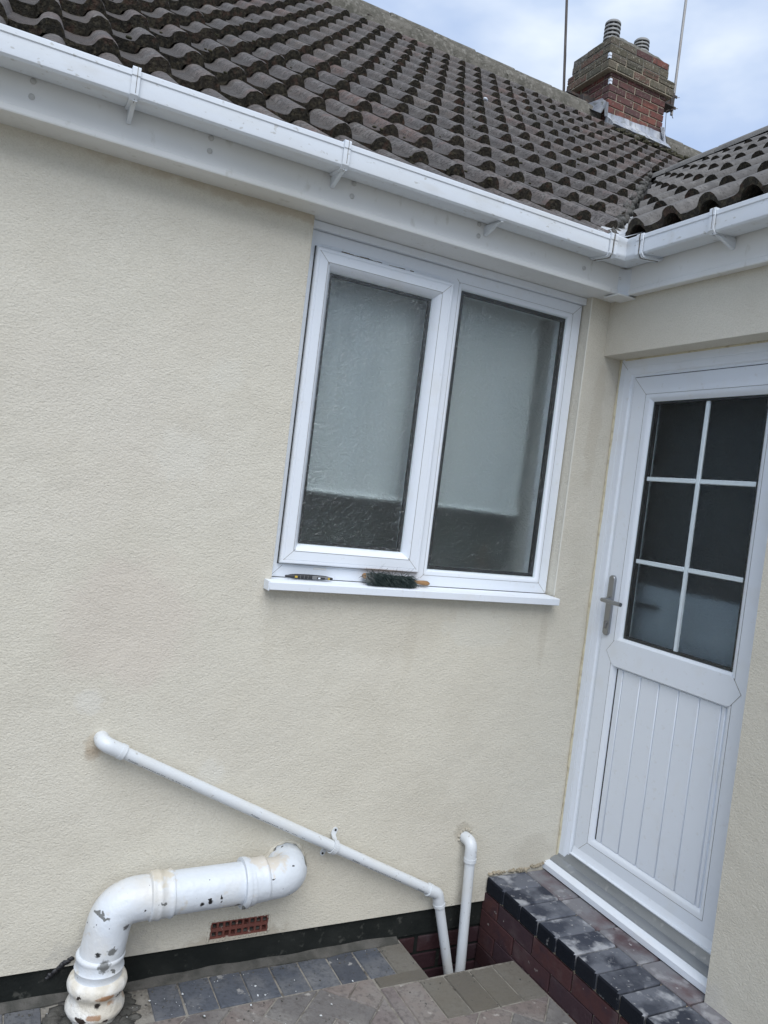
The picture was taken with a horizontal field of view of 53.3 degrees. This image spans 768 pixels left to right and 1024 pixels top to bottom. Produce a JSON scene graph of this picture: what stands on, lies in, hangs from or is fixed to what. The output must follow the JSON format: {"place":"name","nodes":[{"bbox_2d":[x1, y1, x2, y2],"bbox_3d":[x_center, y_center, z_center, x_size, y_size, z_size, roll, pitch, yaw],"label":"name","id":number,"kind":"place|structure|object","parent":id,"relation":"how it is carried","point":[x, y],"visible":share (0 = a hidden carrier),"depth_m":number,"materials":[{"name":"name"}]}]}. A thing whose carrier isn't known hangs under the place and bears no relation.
{"place":"outdoors","nodes":[
{"label":"outdoors","id":0,"kind":"place"},
{"bbox_2d":[0,936,574,1023],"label":"pavement","id":1,"kind":"structure","parent":0,"point":[448,1000],"depth_m":2.60,"materials":[{"name":"concrete"}]},
{"bbox_2d":[148,959,353,1023],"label":"paint flakes","id":2,"kind":"object","parent":1,"relation":"on","point":[250,1004],"visible":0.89,"depth_m":2.53,"materials":[{"name":"white paint"}]},
{"bbox_2d":[6,947,545,1023],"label":"grit","id":3,"kind":"object","parent":1,"relation":"on","point":[273,982],"visible":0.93,"depth_m":2.60,"materials":[{"name":"grey gravel"}]},
{"bbox_2d":[2,940,575,1023],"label":"ground","id":4,"kind":"structure","parent":0,"point":[144,1011],"depth_m":2.56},
{"bbox_2d":[0,0,767,1023],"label":"bungalow","id":5,"kind":"object","parent":4,"relation":"on","point":[238,382],"visible":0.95,"depth_m":2.74,"materials":[{"name":"beige paint"}]},
{"bbox_2d":[64,840,306,1023],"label":"soil pipe","id":6,"kind":"object","parent":5,"relation":"attached to","point":[97,979],"visible":1,"depth_m":2.36,"materials":[{"name":"white paint"}]},
{"bbox_2d":[93,731,452,974],"bbox_3d":[-0.303,1.365,2.715,1.494,1.222,0.086,6,2,-27],"label":"waste pipe","id":7,"kind":"object","parent":5,"relation":"attached to","point":[105,742],"visible":0.99,"depth_m":2.64,"materials":[{"name":"white plastic"}]},
{"bbox_2d":[0,23,660,268],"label":"gutter","id":8,"kind":"object","parent":5,"relation":"attached to","point":[130,90],"visible":0.99,"depth_m":2.31,"materials":[{"name":"white plastic"}]},
{"bbox_2d":[263,220,586,605],"bbox_3d":[0.206,-0.321,2.895,1.247,1.286,0.177,6,2,-27],"label":"window","id":9,"kind":"structure","parent":5,"relation":"in","point":[432,394],"depth_m":2.88,"materials":[{"name":"white plastic"}]},
{"bbox_2d":[285,574,332,580],"bbox_3d":[-0.262,0.229,2.690,0.178,0.019,0.024,6,2,-27],"label":"cutter knife","id":10,"kind":"object","parent":9,"relation":"on","point":[307,576],"visible":1,"depth_m":2.68,"materials":[{"name":"black plastic"}]},
{"bbox_2d":[359,562,429,588],"bbox_3d":[0.047,0.233,2.820,0.309,0.093,0.099,6,2,-27],"label":"hand brush","id":11,"kind":"object","parent":9,"relation":"on","point":[382,579],"visible":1,"depth_m":2.79,"materials":[{"name":"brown wood"}]},
{"bbox_2d":[455,827,476,971],"bbox_3d":[0.293,1.646,3.038,0.067,0.786,0.119,6,2,-37],"label":"waste pipe","id":12,"kind":"object","parent":5,"relation":"attached to","point":[467,839],"visible":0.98,"depth_m":3.00,"materials":[{"name":"white plastic"}]},
{"bbox_2d":[562,0,594,102],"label":"aerial mast","id":13,"kind":"object","parent":5,"relation":"on","point":[587,98],"visible":0.58,"depth_m":7.86,"materials":[{"name":"metal"}]},
{"bbox_2d":[542,340,767,993],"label":"door","id":14,"kind":"structure","parent":5,"relation":"in","point":[682,536],"depth_m":2.88,"materials":[{"name":"white plastic"}]},
{"bbox_2d":[664,0,686,141],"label":"aerial mast","id":15,"kind":"object","parent":5,"relation":"attached to","point":[669,106],"visible":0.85,"depth_m":8.30,"materials":[{"name":"metal"}]},
{"bbox_2d":[635,193,767,262],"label":"gutter","id":16,"kind":"object","parent":5,"relation":"attached to","point":[727,225],"visible":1,"depth_m":2.59,"materials":[{"name":"white plastic"}]},
{"bbox_2d":[398,923,479,977],"bbox_3d":[0.259,1.933,2.971,0.522,0.530,0.385,6,2,-27],"label":"drain pit","id":17,"kind":"object","parent":4,"relation":"in","point":[423,950],"visible":0.16,"depth_m":3.06,"materials":[{"name":"red brick"}]},
{"bbox_2d":[474,861,731,1023],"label":"door step","id":18,"kind":"object","parent":4,"relation":"on","point":[578,959],"depth_m":2.72,"materials":[{"name":"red brick"}]},
{"bbox_2d":[363,0,767,152],"label":"sky","id":19,"kind":"structure","parent":0,"point":[722,86],"materials":[{"name":"white"}]}
]}

